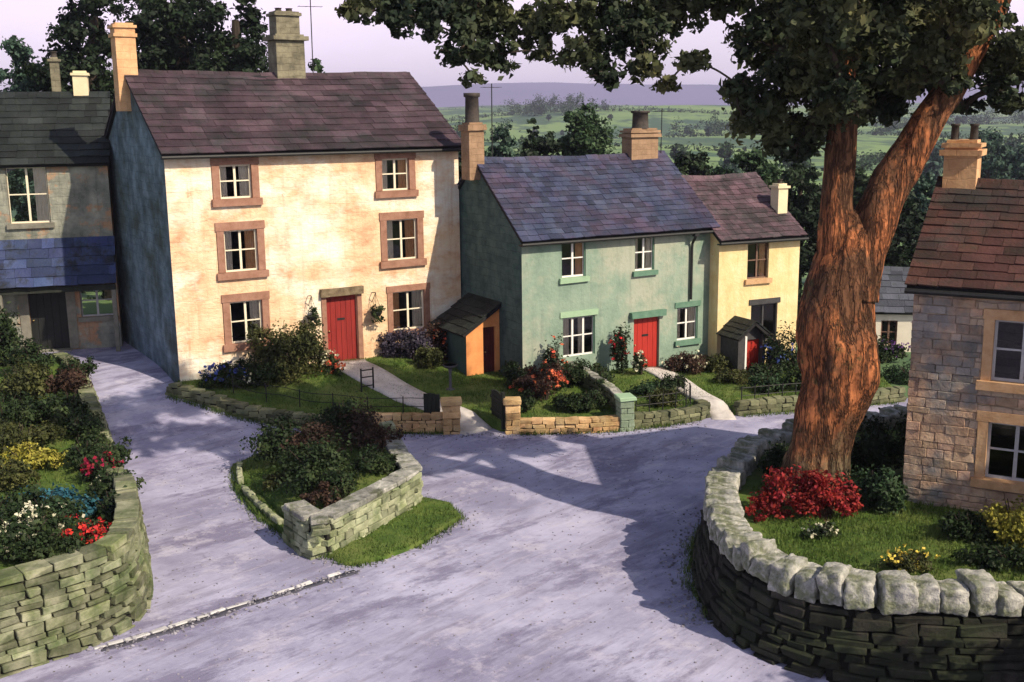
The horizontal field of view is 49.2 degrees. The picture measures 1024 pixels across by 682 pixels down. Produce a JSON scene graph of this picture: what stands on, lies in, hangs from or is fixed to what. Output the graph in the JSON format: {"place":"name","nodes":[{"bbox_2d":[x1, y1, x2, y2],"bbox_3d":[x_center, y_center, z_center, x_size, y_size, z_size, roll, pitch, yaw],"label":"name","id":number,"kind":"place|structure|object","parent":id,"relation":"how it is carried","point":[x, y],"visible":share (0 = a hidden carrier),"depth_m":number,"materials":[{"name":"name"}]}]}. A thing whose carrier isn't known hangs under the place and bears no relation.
{"place":"outdoors","nodes":[
{"label":"outdoors","id":0,"kind":"place"},
{"bbox_2d":[0,355,103,569],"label":"garden ground","id":1,"kind":"structure","parent":0,"point":[5,563],"depth_m":27.54,"materials":[{"name":"green plant"}]},
{"bbox_2d":[0,301,24,366],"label":"dark bush","id":2,"kind":"object","parent":1,"relation":"on","point":[8,332],"visible":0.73,"depth_m":35.17,"materials":[{"name":"green plant"}]},
{"bbox_2d":[0,456,41,492],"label":"olive bush","id":3,"kind":"object","parent":1,"relation":"on","point":[17,472],"visible":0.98,"depth_m":25.84,"materials":[{"name":"green plant"}]},
{"bbox_2d":[0,389,48,427],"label":"dark bush","id":4,"kind":"object","parent":1,"relation":"on","point":[26,410],"visible":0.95,"depth_m":29.69,"materials":[{"name":"green plant"}]},
{"bbox_2d":[0,354,52,401],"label":"olive bush","id":5,"kind":"object","parent":1,"relation":"on","point":[27,378],"visible":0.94,"depth_m":31.45,"materials":[{"name":"green plant"}]},
{"bbox_2d":[0,335,58,373],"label":"dark bush","id":6,"kind":"object","parent":1,"relation":"on","point":[32,352],"visible":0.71,"depth_m":33.76,"materials":[{"name":"green plant"}]},
{"bbox_2d":[0,500,68,558],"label":"flowering shrub","id":7,"kind":"object","parent":1,"relation":"on","point":[20,520],"visible":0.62,"depth_m":20.36,"materials":[{"name":"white plant"}]},
{"bbox_2d":[0,412,68,455],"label":"olive bush","id":8,"kind":"object","parent":1,"relation":"on","point":[9,433],"visible":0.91,"depth_m":28.63,"materials":[{"name":"green plant"}]},
{"bbox_2d":[0,437,68,469],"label":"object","id":9,"kind":"object","parent":1,"relation":"on","point":[37,458],"visible":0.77,"depth_m":27.34,"materials":[{"name":"yellow plant"}]},
{"bbox_2d":[3,526,84,562],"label":"dark bush","id":10,"kind":"object","parent":1,"relation":"on","point":[42,545],"visible":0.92,"depth_m":19.44,"materials":[{"name":"green plant"}]},
{"bbox_2d":[0,483,90,522],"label":"dark bush","id":11,"kind":"object","parent":1,"relation":"on","point":[34,495],"visible":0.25,"depth_m":22.84,"materials":[{"name":"green plant"}]},
{"bbox_2d":[29,389,90,424],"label":"dark bush","id":12,"kind":"object","parent":1,"relation":"on","point":[63,404],"visible":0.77,"depth_m":30.32,"materials":[{"name":"green plant"}]},
{"bbox_2d":[41,364,92,396],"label":"bronze bush","id":13,"kind":"object","parent":1,"relation":"on","point":[70,379],"visible":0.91,"depth_m":32.39,"materials":[{"name":"brown plant"}]},
{"bbox_2d":[54,406,104,441],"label":"dark bush","id":14,"kind":"object","parent":1,"relation":"on","point":[72,423],"visible":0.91,"depth_m":29.48,"materials":[{"name":"green plant"}]},
{"bbox_2d":[62,514,111,546],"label":"red flowers","id":15,"kind":"object","parent":1,"relation":"on","point":[94,530],"visible":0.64,"depth_m":20.69,"materials":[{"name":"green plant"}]},
{"bbox_2d":[60,429,114,468],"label":"dark bush","id":16,"kind":"object","parent":1,"relation":"on","point":[74,453],"visible":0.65,"depth_m":27.80,"materials":[{"name":"green plant"}]},
{"bbox_2d":[79,446,123,481],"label":"red flowers","id":17,"kind":"object","parent":1,"relation":"on","point":[107,457],"visible":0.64,"depth_m":26.52,"materials":[{"name":"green plant"}]},
{"bbox_2d":[83,462,145,506],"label":"dark bush","id":18,"kind":"object","parent":1,"relation":"on","point":[100,488],"visible":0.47,"depth_m":24.39,"materials":[{"name":"green plant"}]},
{"bbox_2d":[339,359,491,434],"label":"garden path","id":19,"kind":"structure","parent":0,"point":[471,422],"depth_m":34.85,"materials":[{"name":"grey concrete"}]},
{"bbox_2d":[0,337,907,681],"bbox_3d":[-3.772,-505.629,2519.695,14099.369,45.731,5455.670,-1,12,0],"label":"road","id":20,"kind":"structure","parent":0,"point":[152,419],"depth_m":22.54,"materials":[{"name":"grey asphalt"}]},
{"bbox_2d":[0,51,123,352],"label":"lime washed cottage","id":21,"kind":"structure","parent":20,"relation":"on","point":[66,254],"depth_m":38.08,"materials":[{"name":"grey paint"}]},
{"bbox_2d":[5,167,54,229],"bbox_3d":[-16.240,-4.907,37.553,1.502,2.252,0.269,-4,12,-16],"label":"window","id":22,"kind":"structure","parent":21,"relation":"in","point":[41,194],"depth_m":37.71,"materials":[{"name":"white wood"}]},
{"bbox_2d":[18,292,79,352],"bbox_3d":[-15.903,-0.692,38.463,1.804,2.341,0.429,-4,12,-16],"label":"door","id":23,"kind":"structure","parent":21,"relation":"in","point":[53,316],"depth_m":38.54,"materials":[{"name":"black paint"}]},
{"bbox_2d":[0,352,153,678],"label":"garden wall","id":24,"kind":"structure","parent":20,"relation":"on","point":[64,605],"depth_m":19.40,"materials":[{"name":"grey stone"}]},
{"bbox_2d":[101,570,357,651],"bbox_3d":[-5.114,5.019,20.980,5.184,0.020,0.277,-10,15,-39],"label":"gutter channel","id":25,"kind":"object","parent":20,"relation":"on","point":[224,612],"visible":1,"depth_m":20.81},
{"bbox_2d":[165,382,346,426],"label":"garden wall","id":26,"kind":"structure","parent":20,"relation":"on","point":[204,397],"depth_m":33.04,"materials":[{"name":"grey stone"}]},
{"bbox_2d":[233,438,460,565],"bbox_3d":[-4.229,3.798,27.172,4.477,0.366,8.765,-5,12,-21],"label":"island verge","id":27,"kind":"structure","parent":20,"relation":"on","point":[429,503],"depth_m":24.65,"materials":[{"name":"green plant"}]},
{"bbox_2d":[236,461,283,524],"bbox_3d":[-5.806,3.804,26.325,0.560,0.260,6.424,-7,13,-27],"label":"stone edging","id":28,"kind":"object","parent":27,"relation":"on","point":[262,506],"visible":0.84,"depth_m":26.42,"materials":[{"name":"grey stone"}]},
{"bbox_2d":[250,423,396,515],"bbox_3d":[-4.457,3.591,27.387,3.556,1.197,7.330,-4,12,-17],"label":"planting bed","id":29,"kind":"object","parent":27,"relation":"on","point":[290,498],"visible":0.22,"depth_m":26.67,"materials":[{"name":"green plant"}]},
{"bbox_2d":[238,408,331,462],"bbox_3d":[-5.764,2.558,28.719,2.443,1.559,1.441,-6,13,-26],"label":"dark bush","id":30,"kind":"object","parent":29,"relation":"on","point":[283,429],"visible":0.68,"depth_m":28.48,"materials":[{"name":"green plant"}]},
{"bbox_2d":[264,420,361,496],"bbox_3d":[-4.716,2.828,26.441,2.354,1.640,2.766,-1,12,0],"label":"dark bush","id":31,"kind":"object","parent":29,"relation":"on","point":[302,471],"visible":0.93,"depth_m":26.06,"materials":[{"name":"green plant"}]},
{"bbox_2d":[278,415,352,459],"bbox_3d":[-4.822,2.551,27.975,1.795,1.507,1.558,-1,12,0],"label":"bronze bush","id":32,"kind":"object","parent":29,"relation":"on","point":[319,428],"visible":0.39,"depth_m":27.76,"materials":[{"name":"brown plant"}]},
{"bbox_2d":[314,466,357,499],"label":"dark bush","id":33,"kind":"object","parent":29,"relation":"on","point":[348,483],"visible":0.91,"depth_m":25.08,"materials":[{"name":"green plant"}]},
{"bbox_2d":[315,391,373,445],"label":"dark bush","id":34,"kind":"object","parent":29,"relation":"on","point":[331,417],"visible":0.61,"depth_m":29.04,"materials":[{"name":"green plant"}]},
{"bbox_2d":[336,398,405,456],"bbox_3d":[-3.795,2.262,28.525,1.856,1.609,1.915,5,13,24],"label":"bronze bush","id":35,"kind":"object","parent":29,"relation":"on","point":[370,431],"visible":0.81,"depth_m":28.48,"materials":[{"name":"brown plant"}]},
{"bbox_2d":[346,439,398,475],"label":"dark bush","id":36,"kind":"object","parent":29,"relation":"on","point":[378,459],"visible":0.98,"depth_m":26.50,"materials":[{"name":"green plant"}]},
{"bbox_2d":[281,433,423,559],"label":"island wall","id":37,"kind":"structure","parent":27,"relation":"on","point":[310,532],"depth_m":24.09,"materials":[{"name":"stone"}]},
{"bbox_2d":[366,412,442,432],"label":"garden wall","id":38,"kind":"structure","parent":20,"relation":"on","point":[417,422],"depth_m":32.26,"materials":[{"name":"beige stone"}]},
{"bbox_2d":[24,400,795,681],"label":"road grit","id":39,"kind":"object","parent":20,"relation":"on","point":[174,632],"visible":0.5,"depth_m":22.42,"materials":[{"name":"gravel"}]},
{"bbox_2d":[440,396,461,434],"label":"gate pillar","id":40,"kind":"structure","parent":20,"relation":"on","point":[450,407],"depth_m":32.07,"materials":[{"name":"beige stone"}]},
{"bbox_2d":[503,396,520,434],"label":"gate pillar","id":41,"kind":"structure","parent":20,"relation":"on","point":[512,414],"depth_m":32.00,"materials":[{"name":"beige stone"}]},
{"bbox_2d":[167,393,898,618],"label":"verge tufts","id":42,"kind":"object","parent":20,"relation":"on","point":[688,567],"visible":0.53,"depth_m":26.20,"materials":[{"name":"green plant"}]},
{"bbox_2d":[519,415,620,433],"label":"garden wall","id":43,"kind":"structure","parent":20,"relation":"on","point":[539,425],"depth_m":32.08,"materials":[{"name":"beige stone"}]},
{"bbox_2d":[614,393,636,431],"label":"gate pillar","id":44,"kind":"structure","parent":20,"relation":"on","point":[624,402],"depth_m":32.20,"materials":[{"name":"green stone"}]},
{"bbox_2d":[634,399,710,428],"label":"garden wall","id":45,"kind":"structure","parent":20,"relation":"on","point":[699,409],"depth_m":32.88,"materials":[{"name":"beige stone"}]},
{"bbox_2d":[732,386,906,415],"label":"garden wall","id":46,"kind":"structure","parent":20,"relation":"on","point":[772,404],"depth_m":34.08,"materials":[{"name":"beige stone"}]},
{"bbox_2d":[689,403,1023,681],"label":"garden wall","id":47,"kind":"structure","parent":20,"relation":"on","point":[765,600],"depth_m":18.11,"materials":[{"name":"stone"}]},
{"bbox_2d":[0,0,1023,91],"label":"sky","id":48,"kind":"structure","parent":0,"point":[341,46],"materials":[{"name":"white"}]},
{"bbox_2d":[7,100,1023,397],"bbox_3d":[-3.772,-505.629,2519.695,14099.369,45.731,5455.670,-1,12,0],"label":"meadow ground","id":49,"kind":"structure","parent":0,"point":[865,140],"depth_m":734.29,"materials":[{"name":"green plant"}]},
{"bbox_2d":[0,35,50,221],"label":"green tree","id":50,"kind":"object","parent":49,"relation":"on","point":[18,52],"visible":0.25,"depth_m":47.30,"materials":[{"name":"green plant"}]},
{"bbox_2d":[12,0,167,298],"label":"tall tree","id":51,"kind":"object","parent":49,"relation":"on","point":[74,31],"visible":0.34,"depth_m":47.50,"materials":[{"name":"green plant"}]},
{"bbox_2d":[110,0,238,70],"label":"tall tree","id":52,"kind":"object","parent":49,"relation":"on","point":[182,21],"visible":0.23,"depth_m":50.36,"materials":[{"name":"green plant"}]},
{"bbox_2d":[188,0,268,72],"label":"tall tree","id":53,"kind":"object","parent":49,"relation":"on","point":[247,53],"visible":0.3,"depth_m":48.98,"materials":[{"name":"green plant"}]},
{"bbox_2d":[484,123,520,156],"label":"tree","id":54,"kind":"object","parent":49,"relation":"on","point":[502,149],"visible":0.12,"depth_m":56.99,"materials":[{"name":"green plant"}]},
{"bbox_2d":[520,131,573,156],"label":"dark tree","id":55,"kind":"object","parent":49,"relation":"on","point":[544,146],"visible":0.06,"depth_m":57.02,"materials":[{"name":"green plant"}]},
{"bbox_2d":[550,101,619,155],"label":"round tree","id":56,"kind":"object","parent":49,"relation":"on","point":[588,135],"visible":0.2,"depth_m":61.98,"materials":[{"name":"green plant"}]},
{"bbox_2d":[672,150,717,175],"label":"dark tree","id":57,"kind":"object","parent":49,"relation":"on","point":[683,163],"visible":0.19,"depth_m":56.95,"materials":[{"name":"green plant"}]},
{"bbox_2d":[441,92,1023,196],"bbox_3d":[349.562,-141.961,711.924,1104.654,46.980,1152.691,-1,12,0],"label":"hedgerows","id":58,"kind":"object","parent":49,"relation":"on","point":[867,161],"visible":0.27,"depth_m":699.60,"materials":[{"name":"green plant"}]},
{"bbox_2d":[681,172,808,370],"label":"yellow cottage","id":59,"kind":"structure","parent":49,"relation":"on","point":[758,236],"depth_m":39.18,"materials":[{"name":"paint"}]},
{"bbox_2d":[744,243,772,284],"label":"window","id":60,"kind":"structure","parent":59,"relation":"in","point":[762,276],"depth_m":39.11,"materials":[{"name":"stone"}]},
{"bbox_2d":[710,146,796,202],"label":"dark tree","id":61,"kind":"object","parent":49,"relation":"on","point":[764,169],"visible":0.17,"depth_m":54.79,"materials":[{"name":"green plant"}]},
{"bbox_2d":[769,161,821,306],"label":"dark tree","id":62,"kind":"object","parent":49,"relation":"on","point":[804,209],"visible":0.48,"depth_m":50.79,"materials":[{"name":"green plant"}]},
{"bbox_2d":[877,334,910,362],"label":"violet bush","id":63,"kind":"object","parent":49,"relation":"on","point":[887,352],"visible":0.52,"depth_m":40.33,"materials":[{"name":"green plant"}]},
{"bbox_2d":[875,266,913,351],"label":"white cottage","id":64,"kind":"structure","parent":49,"relation":"on","point":[895,304],"depth_m":42.30,"materials":[{"name":"grey stone"}]},
{"bbox_2d":[884,191,926,266],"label":"dark tree","id":65,"kind":"object","parent":49,"relation":"on","point":[908,229],"visible":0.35,"depth_m":49.25,"materials":[{"name":"green plant"}]},
{"bbox_2d":[902,172,935,249],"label":"teal tree","id":66,"kind":"object","parent":49,"relation":"on","point":[924,184],"visible":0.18,"depth_m":61.27,"materials":[{"name":"green plant"}]},
{"bbox_2d":[978,126,1015,178],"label":"teal tree","id":67,"kind":"object","parent":49,"relation":"on","point":[998,162],"visible":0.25,"depth_m":117.50,"materials":[{"name":"green plant"}]},
{"bbox_2d":[176,354,893,431],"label":"garden lawn","id":68,"kind":"structure","parent":0,"point":[493,423],"depth_m":34.74,"materials":[{"name":"green plant"}]},
{"bbox_2d":[196,360,246,389],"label":"blue hydrangea","id":69,"kind":"object","parent":68,"relation":"on","point":[226,368],"visible":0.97,"depth_m":33.95,"materials":[{"name":"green plant"}]},
{"bbox_2d":[232,354,288,389],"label":"dark bush","id":70,"kind":"object","parent":68,"relation":"on","point":[259,372],"visible":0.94,"depth_m":34.35,"materials":[{"name":"green plant"}]},
{"bbox_2d":[104,8,460,381],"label":"tall house","id":71,"kind":"structure","parent":68,"relation":"on","point":[284,187],"depth_m":36.00,"materials":[{"name":"paint"}]},
{"bbox_2d":[210,157,262,206],"bbox_3d":[-8.440,-4.877,34.155,1.584,1.498,0.285,-8,14,-31],"label":"window","id":72,"kind":"structure","parent":71,"relation":"in","point":[248,170],"depth_m":34.18,"materials":[{"name":"pink stone"}]},
{"bbox_2d":[215,220,268,280],"bbox_3d":[-8.381,-2.812,34.603,1.634,1.769,0.292,-8,14,-31],"label":"window","id":73,"kind":"structure","parent":71,"relation":"in","point":[254,249],"depth_m":34.64,"materials":[{"name":"pink stone"}]},
{"bbox_2d":[221,291,271,352],"bbox_3d":[-8.323,-0.624,35.072,1.612,1.797,0.293,-8,14,-31],"label":"window","id":74,"kind":"structure","parent":71,"relation":"in","point":[258,301],"depth_m":35.03,"materials":[{"name":"pink stone"}]},
{"bbox_2d":[319,285,363,360],"bbox_3d":[-5.570,-0.459,36.792,1.502,2.651,0.435,-8,14,-31],"label":"door","id":75,"kind":"structure","parent":71,"relation":"in","point":[338,306],"depth_m":36.86,"materials":[{"name":"red paint"}]},
{"bbox_2d":[374,153,418,197],"bbox_3d":[-3.856,-5.510,36.929,1.573,1.519,0.290,-8,14,-31],"label":"window","id":76,"kind":"structure","parent":71,"relation":"in","point":[406,176],"depth_m":36.98,"materials":[{"name":"pink stone"}]},
{"bbox_2d":[379,210,426,268],"bbox_3d":[-3.687,-3.409,37.445,1.714,1.844,0.288,-8,14,-31],"label":"window","id":77,"kind":"structure","parent":71,"relation":"in","point":[414,236],"depth_m":37.49,"materials":[{"name":"pink stone"}]},
{"bbox_2d":[386,282,432,333],"bbox_3d":[-3.516,-1.061,38.019,1.712,1.748,0.293,-8,14,-31],"label":"window","id":78,"kind":"structure","parent":71,"relation":"in","point":[421,291],"depth_m":38.10,"materials":[{"name":"pink stone"}]},
{"bbox_2d":[243,318,334,386],"bbox_3d":[-6.976,0.365,34.961,2.856,2.284,1.874,-1,12,0],"label":"bush","id":79,"kind":"object","parent":68,"relation":"on","point":[301,349],"visible":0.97,"depth_m":34.53,"materials":[{"name":"green plant"}]},
{"bbox_2d":[373,324,434,359],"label":"purple bush","id":80,"kind":"object","parent":68,"relation":"on","point":[393,348],"visible":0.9,"depth_m":37.27,"materials":[{"name":"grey plant"}]},
{"bbox_2d":[431,292,501,375],"bbox_3d":[-1.463,0.091,37.497,1.724,3.176,2.470,-7,13,-28],"label":"lean to shed","id":81,"kind":"object","parent":68,"relation":"on","point":[470,326],"visible":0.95,"depth_m":36.80,"materials":[{"name":"orange paint"}]},
{"bbox_2d":[508,359,573,401],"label":"red shrub","id":82,"kind":"object","parent":68,"relation":"on","point":[535,381],"visible":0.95,"depth_m":34.05,"materials":[{"name":"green plant"}]},
{"bbox_2d":[457,93,720,371],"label":"green cottage","id":83,"kind":"structure","parent":68,"relation":"on","point":[593,251],"depth_m":37.16,"materials":[{"name":"paint"}]},
{"bbox_2d":[559,243,589,283],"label":"window","id":84,"kind":"structure","parent":83,"relation":"in","point":[579,257],"depth_m":36.17,"materials":[{"name":"green paint"}]},
{"bbox_2d":[560,309,598,356],"bbox_3d":[2.162,-0.265,36.614,1.462,1.507,0.204,-7,13,-28],"label":"window","id":85,"kind":"structure","parent":83,"relation":"in","point":[580,314],"depth_m":36.62,"materials":[{"name":"green paint"}]},
{"bbox_2d":[632,238,657,276],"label":"window","id":86,"kind":"structure","parent":83,"relation":"in","point":[649,243],"depth_m":37.45,"materials":[{"name":"green paint"}]},
{"bbox_2d":[629,309,666,367],"bbox_3d":[4.566,0.042,37.948,1.431,2.184,0.433,-7,13,-28],"label":"door","id":87,"kind":"structure","parent":83,"relation":"in","point":[645,322],"depth_m":37.99,"materials":[{"name":"red paint"}]},
{"bbox_2d":[674,300,700,346],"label":"window","id":88,"kind":"structure","parent":83,"relation":"in","point":[691,305],"depth_m":38.78,"materials":[{"name":"green paint"}]},
{"bbox_2d":[565,361,622,410],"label":"dividing wall","id":89,"kind":"structure","parent":68,"relation":"on","point":[611,389],"depth_m":34.57,"materials":[{"name":"stone"}]},
{"bbox_2d":[608,322,632,375],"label":"tall flowers","id":90,"kind":"object","parent":68,"relation":"on","point":[618,349],"visible":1,"depth_m":36.69,"materials":[{"name":"green plant"}]},
{"bbox_2d":[659,346,707,374],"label":"bronze bush","id":91,"kind":"object","parent":68,"relation":"on","point":[684,362],"visible":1,"depth_m":37.85,"materials":[{"name":"brown plant"}]},
{"bbox_2d":[760,320,798,373],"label":"blue shrub","id":92,"kind":"object","parent":68,"relation":"on","point":[774,351],"visible":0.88,"depth_m":37.74,"materials":[{"name":"green plant"}]},
{"bbox_2d":[643,367,735,419],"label":"garden path","id":93,"kind":"structure","parent":0,"point":[720,409],"depth_m":34.73,"materials":[{"name":"beige concrete"}]},
{"bbox_2d":[422,82,1023,107],"bbox_3d":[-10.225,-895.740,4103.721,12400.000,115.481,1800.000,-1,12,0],"label":"distant hills","id":94,"kind":"structure","parent":0,"point":[622,94],"depth_m":3506.17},
{"bbox_2d":[738,427,1023,611],"bbox_3d":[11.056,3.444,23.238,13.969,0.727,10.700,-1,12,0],"label":"garden ground","id":95,"kind":"structure","parent":0,"point":[1000,462],"depth_m":21.40,"materials":[{"name":"green plant"}]},
{"bbox_2d":[334,0,1023,521],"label":"tree","id":96,"kind":"object","parent":95,"relation":"on","point":[842,70],"visible":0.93,"depth_m":21.24,"materials":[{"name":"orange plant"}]},
{"bbox_2d":[756,437,788,477],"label":"dark bush","id":97,"kind":"object","parent":95,"relation":"on","point":[773,459],"visible":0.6,"depth_m":24.16,"materials":[{"name":"green plant"}]},
{"bbox_2d":[745,464,863,523],"bbox_3d":[5.675,3.063,21.839,2.309,1.430,0.996,0,12,5],"label":"crimson shrub","id":98,"kind":"object","parent":95,"relation":"on","point":[815,493],"visible":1,"depth_m":21.67,"materials":[{"name":"red plant"}]},
{"bbox_2d":[836,464,909,514],"bbox_3d":[7.051,3.043,22.221,1.620,1.285,0.892,6,13,29],"label":"green shrub","id":99,"kind":"object","parent":95,"relation":"on","point":[885,483],"visible":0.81,"depth_m":21.99,"materials":[{"name":"green plant"}]},
{"bbox_2d":[851,407,906,476],"bbox_3d":[7.946,2.357,24.483,1.850,1.700,1.747,-10,15,-38],"label":"dark bush","id":100,"kind":"object","parent":95,"relation":"on","point":[877,448],"visible":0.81,"depth_m":24.22,"materials":[{"name":"green plant"}]},
{"bbox_2d":[877,544,940,574],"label":"yellow flowers","id":101,"kind":"object","parent":95,"relation":"on","point":[903,560],"visible":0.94,"depth_m":19.30,"materials":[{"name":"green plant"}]},
{"bbox_2d":[903,124,1023,512],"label":"stone cottage","id":102,"kind":"structure","parent":95,"relation":"on","point":[964,282],"depth_m":22.07,"materials":[{"name":"grey stone"}]},
{"bbox_2d":[970,410,1023,493],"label":"window","id":103,"kind":"structure","parent":102,"relation":"in","point":[981,479],"depth_m":21.82,"materials":[{"name":"stone"}]},
{"bbox_2d":[975,308,1023,394],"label":"window","id":104,"kind":"structure","parent":102,"relation":"in","point":[988,381],"depth_m":21.46,"materials":[{"name":"stone"}]},
{"bbox_2d":[937,509,996,548],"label":"dark bush","id":105,"kind":"object","parent":95,"relation":"on","point":[959,524],"visible":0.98,"depth_m":20.53,"materials":[{"name":"green plant"}]},
{"bbox_2d":[945,541,1023,571],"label":"dark bush","id":106,"kind":"object","parent":95,"relation":"on","point":[996,558],"visible":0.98,"depth_m":19.38,"materials":[{"name":"green plant"}]},
{"bbox_2d":[975,495,1023,549],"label":"yellow bush","id":107,"kind":"object","parent":95,"relation":"on","point":[1005,522],"visible":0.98,"depth_m":20.19,"materials":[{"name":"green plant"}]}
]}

